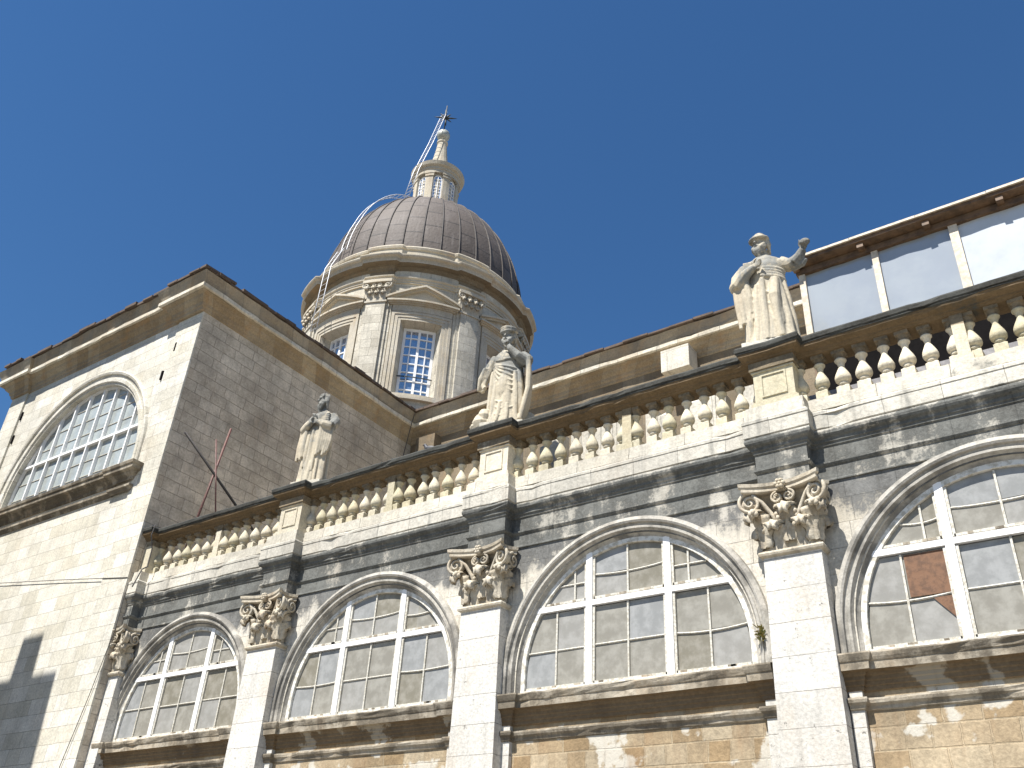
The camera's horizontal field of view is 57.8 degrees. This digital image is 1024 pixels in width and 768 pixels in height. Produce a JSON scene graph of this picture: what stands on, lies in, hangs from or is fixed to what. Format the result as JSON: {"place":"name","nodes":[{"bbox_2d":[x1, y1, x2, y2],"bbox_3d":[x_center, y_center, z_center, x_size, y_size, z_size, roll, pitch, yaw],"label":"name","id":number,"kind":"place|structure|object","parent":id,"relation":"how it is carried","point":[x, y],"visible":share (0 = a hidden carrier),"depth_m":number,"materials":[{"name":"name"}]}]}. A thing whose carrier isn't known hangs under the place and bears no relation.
{"place":"outdoors","nodes":[
{"label":"outdoors","id":0,"kind":"place"},
{"bbox_2d":[0,106,1023,767],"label":"cathedral","id":1,"kind":"structure","parent":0,"point":[612,556],"depth_m":16.31,"materials":[{"name":"stone"}]},
{"bbox_2d":[6,577,127,582],"bbox_3d":[-13.658,5.371,24.926,11.552,1.605,0.018,-18,-38,30],"label":"cable","id":2,"kind":"object","parent":1,"relation":"attached to","point":[67,579],"visible":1,"depth_m":23.05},
{"bbox_2d":[7,387,137,505],"bbox_3d":[-12.318,1.682,26.668,6.280,3.480,0.135,-18,-38,30],"label":"lunette window","id":3,"kind":"structure","parent":1,"relation":"in","point":[99,433],"depth_m":26.77,"materials":[{"name":"grey glass"}]},
{"bbox_2d":[59,590,125,767],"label":"cable","id":4,"kind":"object","parent":1,"relation":"attached to","point":[94,681],"visible":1,"depth_m":20.33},
{"bbox_2d":[132,525,155,586],"bbox_3d":[-8.551,4.014,21.654,0.062,1.565,0.246,-24,-41,36],"label":"cable","id":5,"kind":"object","parent":1,"relation":"attached to","point":[149,557],"visible":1,"depth_m":21.68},
{"bbox_2d":[112,627,238,741],"bbox_3d":[-6.872,6.242,19.447,3.940,2.320,0.110,-18,-38,30],"label":"window","id":6,"kind":"structure","parent":1,"relation":"in","point":[205,700],"depth_m":19.41,"materials":[{"name":"grey glass"}]},
{"bbox_2d":[184,428,260,548],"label":"crossed poles","id":7,"kind":"object","parent":1,"relation":"on","point":[214,473],"visible":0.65,"depth_m":23.72,"materials":[{"name":"metal"}]},
{"bbox_2d":[290,393,340,483],"bbox_3d":[-4.291,1.234,20.562,0.900,2.385,0.600,-9,-34,19],"label":"statue","id":8,"kind":"object","parent":1,"relation":"on","point":[314,446],"visible":0.86,"depth_m":20.33,"materials":[{"name":"stone"}]},
{"bbox_2d":[310,194,409,331],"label":"roof ladder","id":9,"kind":"object","parent":1,"relation":"attached to","point":[370,206],"visible":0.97,"depth_m":40.47,"materials":[{"name":"metal"}]},
{"bbox_2d":[285,588,451,720],"bbox_3d":[-2.528,4.831,16.778,3.940,2.320,0.110,-18,-38,30],"label":"window","id":10,"kind":"structure","parent":1,"relation":"in","point":[385,675],"depth_m":16.70,"materials":[{"name":"grey glass"}]},
{"bbox_2d":[403,413,414,455],"bbox_3d":[-3.548,2.440,30.826,0.136,3.304,0.459,22,-37,-27],"label":"cable","id":11,"kind":"object","parent":1,"relation":"attached to","point":[408,434],"visible":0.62,"depth_m":31.16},
{"bbox_2d":[404,113,445,197],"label":"lantern ladder","id":12,"kind":"object","parent":1,"relation":"attached to","point":[424,154],"visible":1,"depth_m":48.03,"materials":[{"name":"metal"}]},
{"bbox_2d":[470,325,534,428],"bbox_3d":[-0.102,-0.091,17.994,1.304,2.408,0.621,-5,-33,14],"label":"statue","id":13,"kind":"object","parent":1,"relation":"on","point":[510,389],"visible":0.88,"depth_m":17.69,"materials":[{"name":"stone"}]},
{"bbox_2d":[520,536,757,692],"bbox_3d":[1.808,3.423,14.113,3.940,2.320,0.110,-18,-38,30],"label":"window","id":14,"kind":"structure","parent":1,"relation":"in","point":[671,633],"depth_m":14.01,"materials":[{"name":"grey glass"}]},
{"bbox_2d":[752,624,765,643],"bbox_3d":[3.357,3.384,12.525,0.225,0.316,0.153,-18,-38,30],"label":"weed","id":15,"kind":"object","parent":1,"relation":"attached to","point":[761,631],"visible":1,"depth_m":12.56,"materials":[{"name":"green plant"}]},
{"bbox_2d":[729,233,809,346],"bbox_3d":[4.310,-1.569,15.312,1.394,2.440,0.667,-11,-35,22],"label":"statue","id":16,"kind":"object","parent":1,"relation":"on","point":[763,301],"visible":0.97,"depth_m":15.15,"materials":[{"name":"stone"}]},
{"bbox_2d":[793,178,1023,399],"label":"roof shelter","id":17,"kind":"object","parent":1,"relation":"on","point":[975,239],"visible":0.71,"depth_m":15.56,"materials":[{"name":"glass"}]},
{"bbox_2d":[861,459,1023,650],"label":"window","id":18,"kind":"structure","parent":1,"relation":"in","point":[978,587],"depth_m":11.78,"materials":[{"name":"grey glass"}]},
{"bbox_2d":[0,0,1023,430],"label":"sky","id":19,"kind":"structure","parent":0,"point":[625,158],"materials":[{"name":"blue"}]}
]}

